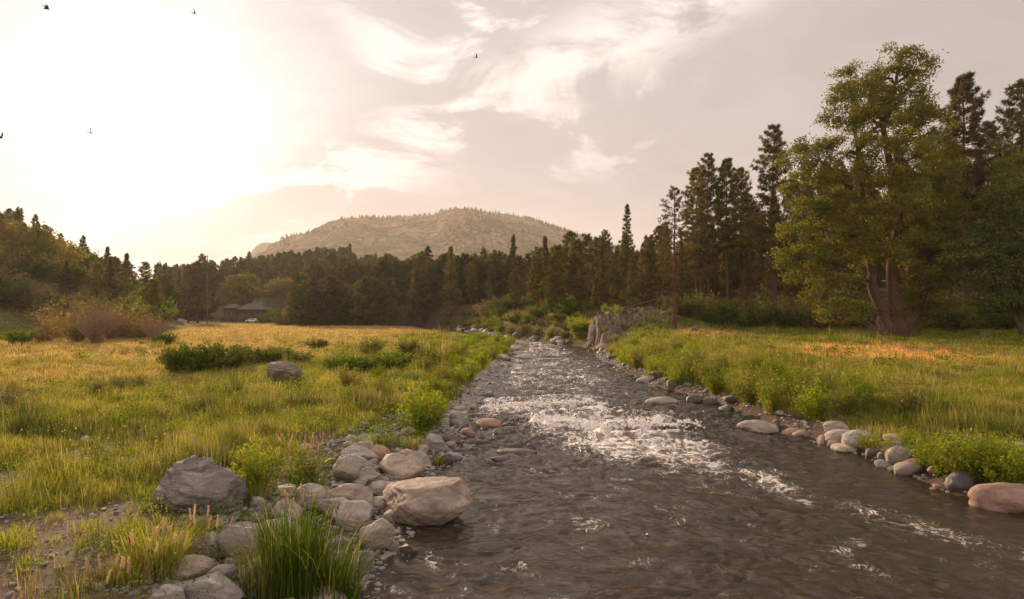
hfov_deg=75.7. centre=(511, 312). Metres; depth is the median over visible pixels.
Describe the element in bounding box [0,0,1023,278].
sky
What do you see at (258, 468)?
willow shrub
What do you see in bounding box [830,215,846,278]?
pine tree
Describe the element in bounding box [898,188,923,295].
pine tree
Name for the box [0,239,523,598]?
meadow grass
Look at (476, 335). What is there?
willow shrub
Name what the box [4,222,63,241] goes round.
bush
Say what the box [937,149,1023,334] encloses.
maple tree
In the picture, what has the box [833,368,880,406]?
willow shrub
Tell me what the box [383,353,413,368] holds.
shrub
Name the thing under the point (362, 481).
cobble
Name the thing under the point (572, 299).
bush
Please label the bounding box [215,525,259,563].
rock
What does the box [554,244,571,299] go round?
pine tree
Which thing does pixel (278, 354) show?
shrub
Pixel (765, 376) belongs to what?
willow shrub
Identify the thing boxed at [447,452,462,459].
rock
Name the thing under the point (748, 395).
willow shrub
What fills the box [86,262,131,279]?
bush
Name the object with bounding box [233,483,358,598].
reed clump
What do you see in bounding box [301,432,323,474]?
seed stalk cluster
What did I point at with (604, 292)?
pine tree
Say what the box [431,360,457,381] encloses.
willow shrub
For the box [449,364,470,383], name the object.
willow shrub
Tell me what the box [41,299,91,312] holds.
bush
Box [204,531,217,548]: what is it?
rock
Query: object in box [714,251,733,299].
pine tree
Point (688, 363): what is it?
willow shrub
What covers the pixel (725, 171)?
pine tree
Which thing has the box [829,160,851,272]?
pine tree
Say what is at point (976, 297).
understory bush
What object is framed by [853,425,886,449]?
willow shrub
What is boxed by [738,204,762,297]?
pine tree
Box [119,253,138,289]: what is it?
pine tree
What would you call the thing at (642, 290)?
pine tree
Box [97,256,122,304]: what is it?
pine tree
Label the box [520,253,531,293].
pine tree
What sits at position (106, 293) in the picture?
bush
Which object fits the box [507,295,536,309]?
bush
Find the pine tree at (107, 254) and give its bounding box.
[101,246,111,264]
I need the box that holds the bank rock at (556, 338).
[553,336,562,342]
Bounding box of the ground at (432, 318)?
[0,240,1023,598]
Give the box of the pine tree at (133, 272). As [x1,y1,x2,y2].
[127,263,139,287]
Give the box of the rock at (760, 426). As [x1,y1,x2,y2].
[736,420,778,433]
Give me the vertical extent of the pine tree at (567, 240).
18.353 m
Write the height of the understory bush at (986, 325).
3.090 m
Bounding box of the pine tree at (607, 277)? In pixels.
[596,239,611,303]
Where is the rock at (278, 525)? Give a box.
[256,518,301,544]
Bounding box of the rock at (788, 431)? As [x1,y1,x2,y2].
[780,427,801,434]
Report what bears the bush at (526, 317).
on the ground at (432, 318)
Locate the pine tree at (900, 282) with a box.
[883,170,903,283]
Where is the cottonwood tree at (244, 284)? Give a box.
[211,271,265,310]
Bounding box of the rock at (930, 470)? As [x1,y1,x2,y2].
[927,466,941,474]
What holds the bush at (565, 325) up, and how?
on the ground at (432, 318)
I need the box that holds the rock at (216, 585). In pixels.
[176,571,242,598]
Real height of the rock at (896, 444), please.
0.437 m
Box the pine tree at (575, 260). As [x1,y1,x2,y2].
[559,238,591,303]
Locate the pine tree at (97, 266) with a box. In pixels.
[90,263,105,278]
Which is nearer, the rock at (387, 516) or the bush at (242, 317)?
the rock at (387, 516)
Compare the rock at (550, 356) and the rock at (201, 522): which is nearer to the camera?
the rock at (201, 522)
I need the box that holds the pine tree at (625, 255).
[616,232,634,308]
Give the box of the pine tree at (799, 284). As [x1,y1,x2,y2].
[783,239,806,307]
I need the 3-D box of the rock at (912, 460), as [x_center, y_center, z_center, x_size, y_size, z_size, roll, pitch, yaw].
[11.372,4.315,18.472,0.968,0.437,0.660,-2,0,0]
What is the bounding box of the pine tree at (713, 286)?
[702,227,722,302]
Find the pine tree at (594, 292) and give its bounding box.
[590,273,600,306]
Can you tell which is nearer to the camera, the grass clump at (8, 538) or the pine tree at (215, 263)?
the grass clump at (8, 538)
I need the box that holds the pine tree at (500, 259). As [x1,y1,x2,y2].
[497,252,506,293]
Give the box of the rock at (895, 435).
[882,433,901,440]
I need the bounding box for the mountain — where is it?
[252,208,658,261]
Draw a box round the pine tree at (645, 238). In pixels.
[637,235,655,305]
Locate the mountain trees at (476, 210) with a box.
[275,206,636,262]
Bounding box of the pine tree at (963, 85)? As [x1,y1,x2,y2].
[929,70,1000,309]
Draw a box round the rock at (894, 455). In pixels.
[885,446,909,464]
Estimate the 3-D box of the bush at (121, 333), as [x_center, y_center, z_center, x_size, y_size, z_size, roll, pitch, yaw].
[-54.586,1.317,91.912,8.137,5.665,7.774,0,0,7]
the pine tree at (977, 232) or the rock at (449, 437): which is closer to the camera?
the rock at (449, 437)
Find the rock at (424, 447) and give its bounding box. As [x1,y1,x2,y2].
[418,444,428,450]
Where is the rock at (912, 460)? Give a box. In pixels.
[902,458,924,470]
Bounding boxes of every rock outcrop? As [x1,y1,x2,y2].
[586,323,595,348]
[592,307,670,347]
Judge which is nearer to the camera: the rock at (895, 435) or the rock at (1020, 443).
the rock at (1020, 443)
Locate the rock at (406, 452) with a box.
[399,449,412,455]
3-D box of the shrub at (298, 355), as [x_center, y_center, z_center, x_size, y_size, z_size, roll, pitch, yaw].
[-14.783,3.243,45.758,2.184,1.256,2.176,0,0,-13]
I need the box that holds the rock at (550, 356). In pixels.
[540,355,560,357]
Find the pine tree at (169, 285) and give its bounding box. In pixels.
[158,274,180,302]
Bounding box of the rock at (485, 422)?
[476,418,501,427]
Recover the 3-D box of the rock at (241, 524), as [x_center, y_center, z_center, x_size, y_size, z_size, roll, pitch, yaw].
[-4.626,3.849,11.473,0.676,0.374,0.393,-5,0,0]
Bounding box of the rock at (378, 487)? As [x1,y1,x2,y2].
[367,480,391,494]
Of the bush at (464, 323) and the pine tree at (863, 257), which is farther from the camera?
the bush at (464, 323)
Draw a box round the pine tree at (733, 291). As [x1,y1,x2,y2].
[721,244,737,296]
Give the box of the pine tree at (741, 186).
[724,166,757,304]
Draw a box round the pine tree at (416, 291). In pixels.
[405,254,432,326]
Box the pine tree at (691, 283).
[683,242,694,297]
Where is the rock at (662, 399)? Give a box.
[645,397,677,402]
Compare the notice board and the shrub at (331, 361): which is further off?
the notice board
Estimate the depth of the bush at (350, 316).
180.09 m
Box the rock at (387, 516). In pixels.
[382,509,393,522]
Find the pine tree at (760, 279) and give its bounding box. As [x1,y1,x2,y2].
[752,235,770,299]
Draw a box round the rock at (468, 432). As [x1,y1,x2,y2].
[460,428,474,436]
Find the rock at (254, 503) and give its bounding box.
[249,496,265,506]
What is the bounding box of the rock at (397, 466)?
[378,453,424,480]
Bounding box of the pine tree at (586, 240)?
[574,233,596,306]
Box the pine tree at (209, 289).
[199,281,214,315]
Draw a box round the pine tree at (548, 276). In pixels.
[544,266,554,303]
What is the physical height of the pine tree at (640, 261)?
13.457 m
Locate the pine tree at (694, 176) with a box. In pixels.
[677,166,712,295]
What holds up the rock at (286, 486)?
on the ground at (432, 318)
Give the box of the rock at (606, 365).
[597,363,614,366]
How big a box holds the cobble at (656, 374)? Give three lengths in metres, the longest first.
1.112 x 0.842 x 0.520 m
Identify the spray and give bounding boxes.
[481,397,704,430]
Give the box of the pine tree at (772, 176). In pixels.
[740,123,803,326]
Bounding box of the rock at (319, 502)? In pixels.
[313,497,347,520]
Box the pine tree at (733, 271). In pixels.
[715,222,739,287]
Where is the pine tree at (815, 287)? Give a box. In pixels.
[809,226,836,299]
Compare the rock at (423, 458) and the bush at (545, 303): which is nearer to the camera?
the rock at (423, 458)
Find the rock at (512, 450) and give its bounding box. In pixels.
[497,448,536,453]
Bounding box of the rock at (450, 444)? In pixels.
[445,441,455,447]
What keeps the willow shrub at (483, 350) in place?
on the ground at (432, 318)
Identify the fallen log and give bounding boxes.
[620,297,664,308]
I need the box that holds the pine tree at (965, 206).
[956,173,978,267]
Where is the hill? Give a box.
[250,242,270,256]
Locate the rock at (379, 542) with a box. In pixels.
[358,518,394,550]
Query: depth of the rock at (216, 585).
9.21 m
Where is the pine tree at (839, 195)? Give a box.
[822,168,861,307]
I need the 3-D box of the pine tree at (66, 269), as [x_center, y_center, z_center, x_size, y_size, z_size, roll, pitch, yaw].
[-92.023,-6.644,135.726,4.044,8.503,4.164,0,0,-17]
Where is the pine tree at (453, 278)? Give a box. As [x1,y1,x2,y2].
[439,245,464,317]
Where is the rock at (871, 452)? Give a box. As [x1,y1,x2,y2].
[865,447,877,457]
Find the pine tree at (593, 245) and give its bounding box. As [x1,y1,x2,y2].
[582,237,609,308]
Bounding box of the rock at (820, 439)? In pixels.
[816,435,826,444]
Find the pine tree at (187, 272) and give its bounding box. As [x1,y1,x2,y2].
[179,263,201,322]
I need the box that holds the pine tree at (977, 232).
[971,181,988,274]
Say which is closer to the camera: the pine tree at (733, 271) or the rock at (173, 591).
the rock at (173, 591)
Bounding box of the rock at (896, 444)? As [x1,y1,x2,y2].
[886,441,914,449]
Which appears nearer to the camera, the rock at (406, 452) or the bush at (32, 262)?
the rock at (406, 452)
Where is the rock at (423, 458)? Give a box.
[407,451,431,466]
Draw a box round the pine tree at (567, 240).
[560,230,578,295]
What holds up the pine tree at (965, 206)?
on the ground at (432, 318)
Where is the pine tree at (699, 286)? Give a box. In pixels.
[691,269,705,296]
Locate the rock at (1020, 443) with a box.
[1003,441,1023,451]
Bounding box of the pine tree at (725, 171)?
[707,158,744,301]
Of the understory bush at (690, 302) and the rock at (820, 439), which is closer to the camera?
the rock at (820, 439)
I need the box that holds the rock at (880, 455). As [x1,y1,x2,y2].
[877,451,885,460]
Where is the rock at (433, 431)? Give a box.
[424,429,436,434]
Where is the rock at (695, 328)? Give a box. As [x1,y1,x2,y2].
[689,326,698,331]
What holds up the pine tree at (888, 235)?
on the ground at (432, 318)
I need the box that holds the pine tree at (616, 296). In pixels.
[609,246,624,307]
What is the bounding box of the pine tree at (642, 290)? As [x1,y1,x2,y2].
[635,248,649,306]
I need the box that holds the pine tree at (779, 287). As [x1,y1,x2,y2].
[767,203,789,294]
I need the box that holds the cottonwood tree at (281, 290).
[258,276,293,297]
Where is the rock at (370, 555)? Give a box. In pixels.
[335,551,374,574]
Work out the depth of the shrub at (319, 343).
63.28 m
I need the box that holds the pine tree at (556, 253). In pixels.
[541,244,570,312]
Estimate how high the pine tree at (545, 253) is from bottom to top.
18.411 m
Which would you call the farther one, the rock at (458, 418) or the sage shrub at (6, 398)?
the rock at (458, 418)
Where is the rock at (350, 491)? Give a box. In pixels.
[323,483,373,507]
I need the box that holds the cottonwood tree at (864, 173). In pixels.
[763,41,982,336]
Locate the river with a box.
[351,329,1023,598]
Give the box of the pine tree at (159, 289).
[141,282,163,304]
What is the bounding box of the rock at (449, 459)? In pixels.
[441,454,453,465]
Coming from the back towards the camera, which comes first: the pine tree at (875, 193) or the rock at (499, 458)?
the pine tree at (875, 193)
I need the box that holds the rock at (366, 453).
[339,445,378,459]
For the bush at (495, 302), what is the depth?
132.91 m
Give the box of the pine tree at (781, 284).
[776,172,814,306]
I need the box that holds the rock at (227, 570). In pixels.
[206,564,237,581]
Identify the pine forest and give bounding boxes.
[0,206,997,325]
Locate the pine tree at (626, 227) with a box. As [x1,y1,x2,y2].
[609,203,643,308]
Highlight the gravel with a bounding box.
[0,349,978,598]
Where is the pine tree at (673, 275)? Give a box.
[654,185,700,328]
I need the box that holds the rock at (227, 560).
[223,557,240,565]
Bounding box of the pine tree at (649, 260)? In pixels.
[642,239,655,280]
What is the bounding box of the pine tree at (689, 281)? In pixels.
[682,260,694,295]
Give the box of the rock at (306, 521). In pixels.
[298,516,317,528]
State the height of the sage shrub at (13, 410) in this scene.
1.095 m
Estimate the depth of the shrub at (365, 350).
54.55 m
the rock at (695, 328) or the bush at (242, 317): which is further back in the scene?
the bush at (242, 317)
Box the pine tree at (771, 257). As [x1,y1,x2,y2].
[764,228,777,301]
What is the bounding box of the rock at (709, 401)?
[702,398,717,404]
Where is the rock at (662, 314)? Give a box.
[657,312,668,316]
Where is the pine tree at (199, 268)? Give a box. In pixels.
[187,261,211,322]
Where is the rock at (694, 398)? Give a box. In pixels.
[686,395,703,403]
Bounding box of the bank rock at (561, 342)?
[557,340,564,344]
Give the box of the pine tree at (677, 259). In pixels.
[670,248,679,298]
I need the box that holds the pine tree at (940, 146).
[901,126,961,298]
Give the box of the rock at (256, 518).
[249,516,263,523]
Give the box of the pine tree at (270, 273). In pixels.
[267,267,274,292]
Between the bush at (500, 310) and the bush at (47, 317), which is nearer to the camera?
the bush at (47, 317)
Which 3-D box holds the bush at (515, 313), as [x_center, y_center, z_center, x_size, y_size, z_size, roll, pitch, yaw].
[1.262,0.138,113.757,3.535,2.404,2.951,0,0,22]
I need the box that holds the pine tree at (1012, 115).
[977,78,1023,290]
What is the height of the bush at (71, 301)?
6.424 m
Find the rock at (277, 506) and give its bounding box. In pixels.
[272,499,301,522]
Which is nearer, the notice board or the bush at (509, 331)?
the bush at (509, 331)
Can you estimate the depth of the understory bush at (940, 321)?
77.28 m
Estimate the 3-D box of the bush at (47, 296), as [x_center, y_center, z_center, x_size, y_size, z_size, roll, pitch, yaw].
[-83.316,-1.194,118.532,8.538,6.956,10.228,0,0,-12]
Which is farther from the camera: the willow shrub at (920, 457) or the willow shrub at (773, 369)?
the willow shrub at (773, 369)
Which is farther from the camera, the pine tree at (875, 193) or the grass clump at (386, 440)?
the pine tree at (875, 193)
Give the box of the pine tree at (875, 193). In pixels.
[863,187,885,284]
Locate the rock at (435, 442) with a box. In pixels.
[425,433,446,451]
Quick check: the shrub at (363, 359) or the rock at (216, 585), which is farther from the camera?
the shrub at (363, 359)
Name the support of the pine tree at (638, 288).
on the ground at (432, 318)
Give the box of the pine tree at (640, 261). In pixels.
[636,242,646,306]
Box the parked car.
[245,318,257,322]
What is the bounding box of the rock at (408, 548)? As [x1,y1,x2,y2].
[400,544,417,553]
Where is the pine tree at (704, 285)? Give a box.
[702,259,718,292]
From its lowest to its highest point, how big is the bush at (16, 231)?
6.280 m
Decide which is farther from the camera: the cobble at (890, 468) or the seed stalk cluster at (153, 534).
the cobble at (890, 468)
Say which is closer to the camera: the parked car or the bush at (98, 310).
the bush at (98, 310)
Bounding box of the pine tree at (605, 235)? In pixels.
[593,229,617,305]
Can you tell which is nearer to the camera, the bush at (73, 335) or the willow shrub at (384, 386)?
the willow shrub at (384, 386)
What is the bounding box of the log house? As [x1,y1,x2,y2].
[222,301,270,322]
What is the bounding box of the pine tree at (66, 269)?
[56,260,75,295]
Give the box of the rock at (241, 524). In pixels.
[226,521,256,528]
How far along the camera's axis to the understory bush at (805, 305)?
83.84 m
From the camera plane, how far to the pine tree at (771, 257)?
123.49 m
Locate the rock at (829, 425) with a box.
[823,421,849,432]
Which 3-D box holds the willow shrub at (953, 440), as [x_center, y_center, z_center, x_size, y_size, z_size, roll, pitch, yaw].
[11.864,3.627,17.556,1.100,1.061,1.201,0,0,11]
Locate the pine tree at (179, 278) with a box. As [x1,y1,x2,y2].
[175,267,186,317]
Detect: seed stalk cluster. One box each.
[85,553,129,598]
[131,517,188,589]
[189,504,233,561]
[191,434,192,471]
[269,431,305,485]
[278,482,316,521]
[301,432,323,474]
[324,506,366,537]
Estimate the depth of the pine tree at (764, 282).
149.21 m
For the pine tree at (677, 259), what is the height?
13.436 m
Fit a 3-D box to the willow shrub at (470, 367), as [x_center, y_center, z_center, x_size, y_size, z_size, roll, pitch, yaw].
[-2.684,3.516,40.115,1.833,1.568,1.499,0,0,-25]
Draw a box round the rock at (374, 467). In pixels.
[365,462,379,470]
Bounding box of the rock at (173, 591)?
[148,584,185,598]
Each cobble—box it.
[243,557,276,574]
[308,586,346,598]
[326,458,336,464]
[331,540,353,551]
[347,435,361,441]
[353,478,367,485]
[368,458,378,464]
[452,405,464,410]
[467,405,477,408]
[478,371,488,375]
[481,391,494,395]
[487,362,498,368]
[498,354,508,358]
[596,344,608,349]
[636,376,650,381]
[651,371,664,378]
[667,379,678,389]
[719,404,733,410]
[723,395,740,403]
[791,430,810,436]
[874,459,890,467]
[887,465,893,471]
[893,462,922,475]
[932,484,944,488]
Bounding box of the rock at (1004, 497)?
[967,482,1023,512]
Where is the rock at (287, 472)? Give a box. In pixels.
[278,468,295,476]
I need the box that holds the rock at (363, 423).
[355,422,369,428]
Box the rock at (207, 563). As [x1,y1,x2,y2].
[169,554,216,580]
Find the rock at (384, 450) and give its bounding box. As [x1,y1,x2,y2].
[370,445,390,460]
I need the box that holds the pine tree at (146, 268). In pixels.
[136,261,152,287]
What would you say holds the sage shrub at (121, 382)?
on the ground at (432, 318)
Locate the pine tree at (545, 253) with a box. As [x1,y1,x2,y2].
[534,235,550,297]
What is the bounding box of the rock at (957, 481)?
[944,471,974,491]
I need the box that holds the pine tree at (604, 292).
[593,236,609,310]
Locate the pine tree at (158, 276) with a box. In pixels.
[155,274,168,298]
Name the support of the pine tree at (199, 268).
on the ground at (432, 318)
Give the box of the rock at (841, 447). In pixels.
[830,443,857,452]
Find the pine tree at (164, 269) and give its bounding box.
[162,263,167,273]
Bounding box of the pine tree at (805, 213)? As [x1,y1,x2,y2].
[794,194,812,294]
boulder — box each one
[150,455,247,515]
[267,361,301,381]
[382,476,473,525]
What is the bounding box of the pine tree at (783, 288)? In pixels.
[782,195,818,289]
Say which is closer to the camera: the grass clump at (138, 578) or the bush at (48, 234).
the grass clump at (138, 578)
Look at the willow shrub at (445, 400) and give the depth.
24.71 m
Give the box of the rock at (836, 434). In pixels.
[824,429,848,442]
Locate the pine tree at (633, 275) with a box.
[626,257,636,312]
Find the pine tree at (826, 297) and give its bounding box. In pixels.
[808,160,838,300]
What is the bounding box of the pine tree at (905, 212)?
[892,164,926,305]
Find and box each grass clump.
[0,516,39,553]
[59,560,119,592]
[89,545,161,587]
[98,513,158,542]
[101,514,220,580]
[133,491,167,514]
[169,504,225,543]
[245,475,274,499]
[287,470,335,487]
[343,435,383,445]
[370,433,394,447]
[400,435,424,450]
[429,453,446,466]
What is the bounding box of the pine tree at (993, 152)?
[960,120,1011,295]
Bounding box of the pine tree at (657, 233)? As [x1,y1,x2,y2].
[651,225,671,309]
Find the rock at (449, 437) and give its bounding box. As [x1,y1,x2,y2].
[442,434,459,445]
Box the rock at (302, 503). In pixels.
[296,500,310,509]
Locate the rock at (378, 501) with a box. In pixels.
[374,496,383,508]
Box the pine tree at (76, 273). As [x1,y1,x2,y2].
[71,263,83,288]
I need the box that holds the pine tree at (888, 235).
[881,205,891,258]
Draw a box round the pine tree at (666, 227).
[657,222,672,296]
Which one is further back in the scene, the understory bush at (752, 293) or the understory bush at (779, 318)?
the understory bush at (752, 293)
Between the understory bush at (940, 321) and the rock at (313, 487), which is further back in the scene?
the understory bush at (940, 321)
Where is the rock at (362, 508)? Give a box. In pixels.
[335,500,372,532]
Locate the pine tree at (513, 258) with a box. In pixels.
[504,234,521,299]
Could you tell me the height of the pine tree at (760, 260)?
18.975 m
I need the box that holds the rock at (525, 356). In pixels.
[516,354,535,358]
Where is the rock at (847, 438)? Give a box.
[841,430,872,448]
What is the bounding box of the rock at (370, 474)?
[359,467,384,483]
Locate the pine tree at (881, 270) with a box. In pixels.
[864,191,886,286]
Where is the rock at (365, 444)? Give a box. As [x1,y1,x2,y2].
[350,441,373,448]
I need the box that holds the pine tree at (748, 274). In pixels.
[738,237,760,304]
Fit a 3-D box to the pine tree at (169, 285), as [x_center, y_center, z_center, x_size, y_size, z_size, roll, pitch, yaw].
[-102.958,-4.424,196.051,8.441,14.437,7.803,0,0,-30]
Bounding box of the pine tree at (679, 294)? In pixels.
[675,231,691,298]
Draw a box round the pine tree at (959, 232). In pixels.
[935,159,974,299]
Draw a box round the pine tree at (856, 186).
[846,158,858,292]
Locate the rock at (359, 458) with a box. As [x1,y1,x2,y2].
[338,454,378,470]
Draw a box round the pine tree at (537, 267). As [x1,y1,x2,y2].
[525,251,548,308]
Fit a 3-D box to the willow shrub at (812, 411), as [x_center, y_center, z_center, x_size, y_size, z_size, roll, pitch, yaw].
[11.409,3.263,24.724,1.937,1.836,2.173,0,0,13]
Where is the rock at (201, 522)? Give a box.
[184,516,208,532]
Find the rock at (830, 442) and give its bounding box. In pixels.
[827,440,840,445]
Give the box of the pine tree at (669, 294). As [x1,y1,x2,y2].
[657,242,675,298]
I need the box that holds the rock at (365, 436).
[360,433,373,441]
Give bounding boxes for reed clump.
[221,509,319,598]
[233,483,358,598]
[237,512,421,598]
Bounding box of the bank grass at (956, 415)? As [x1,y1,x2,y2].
[469,285,1023,456]
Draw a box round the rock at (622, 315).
[616,314,627,318]
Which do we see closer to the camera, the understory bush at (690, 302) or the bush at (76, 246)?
the understory bush at (690, 302)
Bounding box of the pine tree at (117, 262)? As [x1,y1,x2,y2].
[103,256,128,286]
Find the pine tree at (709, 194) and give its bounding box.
[684,153,731,300]
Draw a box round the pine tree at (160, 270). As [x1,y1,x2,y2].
[157,266,162,273]
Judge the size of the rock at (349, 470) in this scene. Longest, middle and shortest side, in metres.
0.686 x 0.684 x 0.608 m
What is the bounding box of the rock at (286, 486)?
[275,484,296,499]
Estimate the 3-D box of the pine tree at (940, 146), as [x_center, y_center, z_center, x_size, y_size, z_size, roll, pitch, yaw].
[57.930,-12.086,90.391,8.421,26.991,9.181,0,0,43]
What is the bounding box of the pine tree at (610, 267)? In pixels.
[598,240,616,304]
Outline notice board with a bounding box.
[211,313,220,322]
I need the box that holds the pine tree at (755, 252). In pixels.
[734,193,758,307]
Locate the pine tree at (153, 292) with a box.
[141,278,165,310]
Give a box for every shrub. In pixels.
[0,384,37,409]
[1,396,51,416]
[83,376,118,395]
[105,371,139,391]
[127,372,153,384]
[151,345,195,372]
[159,343,227,372]
[186,389,224,409]
[189,341,242,369]
[204,344,258,367]
[227,435,287,492]
[232,343,253,349]
[241,346,273,364]
[252,345,286,362]
[268,344,303,360]
[281,440,330,485]
[283,350,314,362]
[303,338,331,348]
[317,356,346,371]
[328,353,360,372]
[328,363,367,390]
[336,382,360,403]
[345,353,384,372]
[354,338,384,353]
[363,353,401,370]
[366,375,398,397]
[369,364,389,380]
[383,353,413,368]
[391,378,449,433]
[395,339,424,353]
[404,392,447,425]
[405,359,423,371]
[407,345,444,363]
[413,350,436,369]
[414,384,434,400]
[418,388,453,423]
[425,376,446,395]
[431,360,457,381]
[438,347,453,360]
[440,379,452,392]
[442,357,457,367]
[443,344,463,357]
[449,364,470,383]
[453,342,468,355]
[454,358,481,379]
[458,354,466,361]
[468,333,479,343]
[468,348,481,359]
[472,349,491,366]
[473,331,484,339]
[474,345,490,357]
[485,340,499,351]
[488,345,500,358]
[492,331,502,339]
[499,340,508,347]
[500,344,510,352]
[561,312,591,337]
[600,304,610,311]
[612,334,619,340]
[614,306,623,313]
[618,341,646,367]
[618,344,635,361]
[624,345,650,369]
[629,335,642,345]
[640,336,663,357]
[642,354,661,372]
[643,353,658,369]
[644,341,658,358]
[647,338,674,358]
[653,355,677,375]
[661,346,686,362]
[663,331,687,350]
[663,358,690,384]
[666,355,691,374]
[674,345,713,368]
[676,340,711,361]
[678,346,719,378]
[690,355,723,386]
[698,367,730,395]
[703,360,731,379]
[710,352,733,370]
[720,360,752,383]
[722,369,751,394]
[727,361,774,405]
[733,345,767,375]
[747,360,785,391]
[749,369,795,414]
[760,354,792,382]
[777,361,817,397]
[786,359,819,381]
[787,375,842,420]
[789,361,845,402]
[802,369,835,389]
[824,379,869,417]
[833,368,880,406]
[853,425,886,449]
[872,432,911,453]
[876,367,938,415]
[890,423,920,449]
[902,431,938,470]
[915,428,965,477]
[921,433,944,450]
[930,425,998,481]
[934,429,976,458]
[950,430,1013,483]
[969,429,1010,456]
[969,439,1023,482]
[986,433,1023,466]
[988,436,1023,483]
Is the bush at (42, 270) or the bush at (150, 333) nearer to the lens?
the bush at (150, 333)
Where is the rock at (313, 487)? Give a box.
[296,483,325,509]
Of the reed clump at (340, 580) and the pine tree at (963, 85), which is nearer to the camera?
the reed clump at (340, 580)
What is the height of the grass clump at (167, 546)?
0.721 m
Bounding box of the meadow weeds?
[0,307,1023,598]
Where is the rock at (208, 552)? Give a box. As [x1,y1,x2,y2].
[188,531,218,557]
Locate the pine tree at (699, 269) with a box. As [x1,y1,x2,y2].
[688,222,712,295]
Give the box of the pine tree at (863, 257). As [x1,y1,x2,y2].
[853,187,883,293]
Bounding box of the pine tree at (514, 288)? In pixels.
[506,269,521,309]
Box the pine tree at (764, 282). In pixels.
[763,190,786,287]
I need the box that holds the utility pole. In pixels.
[205,255,209,323]
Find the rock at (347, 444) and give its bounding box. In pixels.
[343,441,353,447]
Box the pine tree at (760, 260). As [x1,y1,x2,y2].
[757,212,769,294]
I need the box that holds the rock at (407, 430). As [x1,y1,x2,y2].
[401,427,414,434]
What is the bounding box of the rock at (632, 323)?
[628,320,641,327]
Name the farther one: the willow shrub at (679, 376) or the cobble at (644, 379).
the cobble at (644, 379)
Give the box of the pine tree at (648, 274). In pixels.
[640,234,662,306]
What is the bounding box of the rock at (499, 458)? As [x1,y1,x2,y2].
[491,456,509,460]
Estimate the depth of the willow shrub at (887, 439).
19.54 m
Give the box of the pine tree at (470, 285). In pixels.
[464,262,478,305]
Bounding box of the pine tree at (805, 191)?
[801,174,816,265]
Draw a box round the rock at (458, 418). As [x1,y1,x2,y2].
[449,411,468,426]
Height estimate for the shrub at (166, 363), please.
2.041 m
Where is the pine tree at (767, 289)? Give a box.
[759,239,772,305]
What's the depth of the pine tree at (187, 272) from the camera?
221.24 m
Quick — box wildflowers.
[0,353,336,460]
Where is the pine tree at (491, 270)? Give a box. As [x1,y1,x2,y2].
[483,260,499,296]
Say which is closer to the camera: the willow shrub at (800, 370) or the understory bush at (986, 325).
the willow shrub at (800, 370)
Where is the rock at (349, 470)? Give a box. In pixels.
[332,457,359,481]
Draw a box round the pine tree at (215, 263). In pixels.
[208,260,218,289]
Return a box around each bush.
[0,217,22,236]
[0,220,39,242]
[0,223,38,251]
[0,243,24,259]
[0,260,27,278]
[0,262,28,283]
[0,273,33,307]
[0,275,35,300]
[0,328,39,344]
[4,214,26,227]
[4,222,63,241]
[9,272,64,308]
[12,242,52,274]
[13,250,62,278]
[14,238,56,256]
[15,289,72,315]
[16,227,73,254]
[16,292,50,308]
[17,294,86,322]
[19,230,53,249]
[20,290,83,313]
[20,322,63,342]
[22,293,85,316]
[23,300,83,332]
[31,311,78,337]
[34,242,75,263]
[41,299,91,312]
[42,307,99,340]
[45,251,81,281]
[49,239,89,263]
[55,260,103,286]
[55,295,86,313]
[55,299,96,331]
[59,241,100,261]
[61,284,104,302]
[64,283,93,299]
[64,296,121,313]
[64,301,125,342]
[67,247,98,264]
[72,292,100,305]
[72,310,112,326]
[73,274,103,298]
[75,301,124,321]
[76,275,127,297]
[79,297,135,324]
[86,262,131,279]
[88,285,121,304]
[89,270,135,287]
[91,272,126,288]
[94,305,131,339]
[95,302,153,336]
[96,298,140,317]
[108,302,151,320]
[108,308,166,338]
[109,294,143,306]
[117,295,133,303]
[117,296,163,323]
[120,285,140,299]
[124,285,145,300]
[125,303,165,322]
[127,301,177,325]
[130,295,184,311]
[137,301,176,324]
[138,313,170,340]
[141,299,173,325]
[148,305,178,320]
[152,330,179,344]
[218,316,229,321]
[237,314,252,321]
[256,317,267,322]
[257,312,271,322]
[264,305,292,324]
[271,310,289,324]
[339,308,358,324]
[439,320,450,326]
[460,320,467,326]
[470,322,479,328]
[474,297,489,314]
[480,320,487,328]
[483,296,512,310]
[487,318,498,326]
[487,326,496,332]
[489,305,509,316]
[493,322,502,333]
[504,314,519,322]
[505,328,514,334]
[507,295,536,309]
[511,307,524,316]
[515,324,528,335]
[521,311,533,322]
[528,307,550,318]
[530,331,540,335]
[533,325,540,332]
[540,294,562,307]
[543,303,558,311]
[543,326,557,338]
[546,296,583,310]
[547,313,565,320]
[552,297,590,317]
[552,318,560,325]
[558,323,568,330]
[559,330,570,338]
[567,322,590,334]
[573,329,588,339]
[576,306,594,315]
[656,293,713,317]
[681,291,727,309]
[682,288,718,320]
[694,290,737,323]
[695,311,725,324]
[707,293,777,328]
[735,291,771,313]
[757,310,775,326]
[763,293,814,313]
[765,305,808,327]
[774,296,819,327]
[783,293,842,328]
[813,302,851,328]
[815,289,870,304]
[836,296,907,328]
[842,315,875,327]
[905,311,948,328]
[906,293,973,306]
[906,312,935,327]
[919,291,982,327]
[935,296,982,329]
[941,306,995,331]
[953,289,984,302]
[979,311,999,328]
[989,314,1013,329]
[990,315,1017,330]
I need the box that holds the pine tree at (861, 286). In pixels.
[848,204,869,297]
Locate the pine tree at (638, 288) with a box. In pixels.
[628,250,640,307]
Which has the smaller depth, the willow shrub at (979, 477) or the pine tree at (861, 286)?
the willow shrub at (979, 477)
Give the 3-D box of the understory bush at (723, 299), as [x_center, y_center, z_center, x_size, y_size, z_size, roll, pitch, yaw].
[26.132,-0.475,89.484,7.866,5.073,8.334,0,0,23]
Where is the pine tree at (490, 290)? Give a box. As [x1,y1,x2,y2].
[486,282,494,305]

